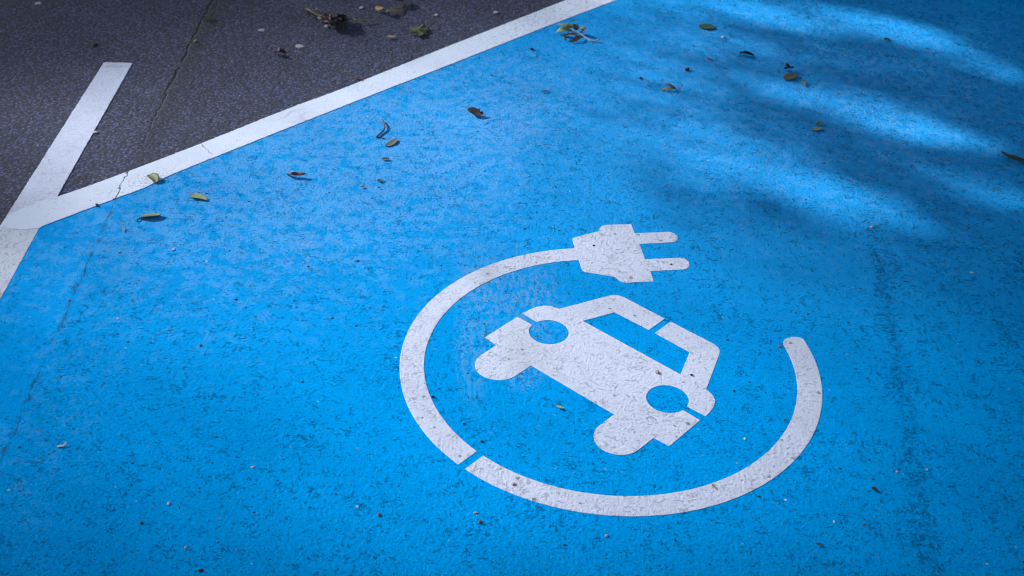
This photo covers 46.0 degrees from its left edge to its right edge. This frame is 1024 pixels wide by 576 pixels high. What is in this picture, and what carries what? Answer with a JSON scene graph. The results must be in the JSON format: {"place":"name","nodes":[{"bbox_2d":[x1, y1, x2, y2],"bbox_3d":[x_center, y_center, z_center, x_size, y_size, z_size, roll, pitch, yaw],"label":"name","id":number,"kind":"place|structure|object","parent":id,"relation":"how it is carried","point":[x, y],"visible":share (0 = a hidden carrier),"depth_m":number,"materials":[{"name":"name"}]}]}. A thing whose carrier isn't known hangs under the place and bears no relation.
{"place":"outdoors","nodes":[
{"label":"outdoors","id":0,"kind":"place"},
{"bbox_2d":[0,0,563,224],"bbox_3d":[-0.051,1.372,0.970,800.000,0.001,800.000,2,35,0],"label":"ground","id":1,"kind":"structure","parent":0,"point":[180,89],"depth_m":3.91,"materials":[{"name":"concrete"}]},
{"bbox_2d":[0,62,132,298],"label":"divider line","id":2,"kind":"object","parent":1,"relation":"on","point":[52,173],"visible":1,"depth_m":3.36,"materials":[{"name":"white paint"}]},
{"bbox_2d":[202,15,215,18],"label":"leaf","id":3,"kind":"object","parent":1,"relation":"on","point":[207,17],"visible":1,"depth_m":4.17,"materials":[{"name":"green plant"}]},
{"bbox_2d":[274,48,286,53],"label":"leaf","id":4,"kind":"object","parent":1,"relation":"on","point":[281,50],"visible":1,"depth_m":3.96,"materials":[{"name":"plant"}]},
{"bbox_2d":[0,0,614,228],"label":"boundary line","id":5,"kind":"object","parent":1,"relation":"on","point":[40,214],"visible":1,"depth_m":3.58,"materials":[{"name":"white paint"}]},
{"bbox_2d":[305,7,377,25],"bbox_3d":[-0.619,-0.939,4.166,0.281,0.052,0.131,16,37,19],"label":"dead leaf clump","id":6,"kind":"object","parent":1,"relation":"on","point":[331,19],"visible":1,"depth_m":4.17,"materials":[{"name":"black plant"}]},
{"bbox_2d":[385,2,407,14],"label":"dry stalks","id":7,"kind":"object","parent":1,"relation":"on","point":[396,10],"visible":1,"depth_m":4.26,"materials":[{"name":"brown plant"}]},
{"bbox_2d":[408,20,434,35],"bbox_3d":[-0.315,-0.896,4.150,0.065,0.013,0.139,10,36,12],"label":"leaf","id":8,"kind":"object","parent":1,"relation":"on","point":[420,30],"visible":1,"depth_m":4.13,"materials":[{"name":"green plant"}]},
{"bbox_2d":[0,0,1023,575],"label":"parking bay","id":9,"kind":"object","parent":1,"relation":"on","point":[150,368],"visible":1,"depth_m":2.82,"materials":[{"name":"blue paint"}]},
{"bbox_2d":[136,213,160,221],"bbox_3d":[-0.940,-0.187,3.119,0.065,0.011,0.027,-12,38,-19],"label":"leaf","id":10,"kind":"object","parent":9,"relation":"on","point":[151,215],"visible":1,"depth_m":3.12,"materials":[{"name":"green plant"}]},
{"bbox_2d":[147,173,159,182],"bbox_3d":[-0.973,-0.298,3.275,0.030,0.015,0.052,-17,40,-25],"label":"leaf","id":11,"kind":"object","parent":9,"relation":"on","point":[154,177],"visible":1,"depth_m":3.27,"materials":[{"name":"green plant"}]},
{"bbox_2d":[189,193,206,199],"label":"leaf","id":12,"kind":"object","parent":9,"relation":"on","point":[198,195],"visible":1,"depth_m":3.21,"materials":[{"name":"green plant"}]},
{"bbox_2d":[285,172,304,175],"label":"leaf","id":13,"kind":"object","parent":9,"relation":"on","point":[296,173],"visible":1,"depth_m":3.31,"materials":[{"name":"brown plant"}]},
{"bbox_2d":[376,119,384,137],"bbox_3d":[-0.382,-0.469,3.548,0.020,0.010,0.106,4,35,3],"label":"twig","id":14,"kind":"object","parent":9,"relation":"on","point":[382,130],"visible":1,"depth_m":3.54,"materials":[{"name":"brown wood"}]},
{"bbox_2d":[385,139,397,146],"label":"leaf","id":15,"kind":"object","parent":9,"relation":"on","point":[391,142],"visible":1,"depth_m":3.48,"materials":[{"name":"green plant"}]},
{"bbox_2d":[467,107,482,115],"bbox_3d":[-0.112,-0.531,3.637,0.056,0.015,0.028,14,37,17],"label":"leaf","id":16,"kind":"object","parent":9,"relation":"on","point":[474,111],"visible":1,"depth_m":3.64,"materials":[{"name":"brown plant"}]},
{"bbox_2d":[556,23,598,41],"bbox_3d":[0.202,-0.877,4.139,0.097,0.028,0.184,-24,43,-32],"label":"leaf sprig","id":17,"kind":"object","parent":9,"relation":"on","point":[567,27],"visible":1,"depth_m":4.15,"materials":[{"name":"green plant"}]},
{"bbox_2d":[399,224,821,515],"bbox_3d":[0.203,0.164,2.690,0.912,0.002,0.954,-17,39,-25],"label":"charging symbol","id":18,"kind":"object","parent":9,"relation":"on","point":[618,379],"visible":1,"depth_m":2.66,"materials":[{"name":"white paint"}]},
{"bbox_2d":[662,83,681,89],"bbox_3d":[0.509,-0.637,3.824,0.069,0.015,0.025,-2,35,-6],"label":"leaf","id":19,"kind":"object","parent":9,"relation":"on","point":[671,86],"visible":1,"depth_m":3.82,"materials":[{"name":"beige plant"}]},
{"bbox_2d":[699,23,715,28],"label":"leaf","id":20,"kind":"object","parent":9,"relation":"on","point":[706,26],"visible":1,"depth_m":4.24,"materials":[{"name":"green plant"}]},
{"bbox_2d":[739,50,753,55],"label":"leaf","id":21,"kind":"object","parent":9,"relation":"on","point":[747,52],"visible":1,"depth_m":4.05,"materials":[{"name":"black plant"}]},
{"bbox_2d":[784,63,793,68],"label":"leaf","id":22,"kind":"object","parent":9,"relation":"on","point":[787,65],"visible":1,"depth_m":3.97,"materials":[{"name":"brown plant"}]},
{"bbox_2d":[783,73,797,79],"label":"leaf","id":23,"kind":"object","parent":9,"relation":"on","point":[787,76],"visible":1,"depth_m":3.92,"materials":[{"name":"green plant"}]},
{"bbox_2d":[1001,151,1023,160],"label":"leaf","id":24,"kind":"object","parent":9,"relation":"on","point":[1012,156],"visible":1,"depth_m":3.49,"materials":[{"name":"plant"}]}
]}

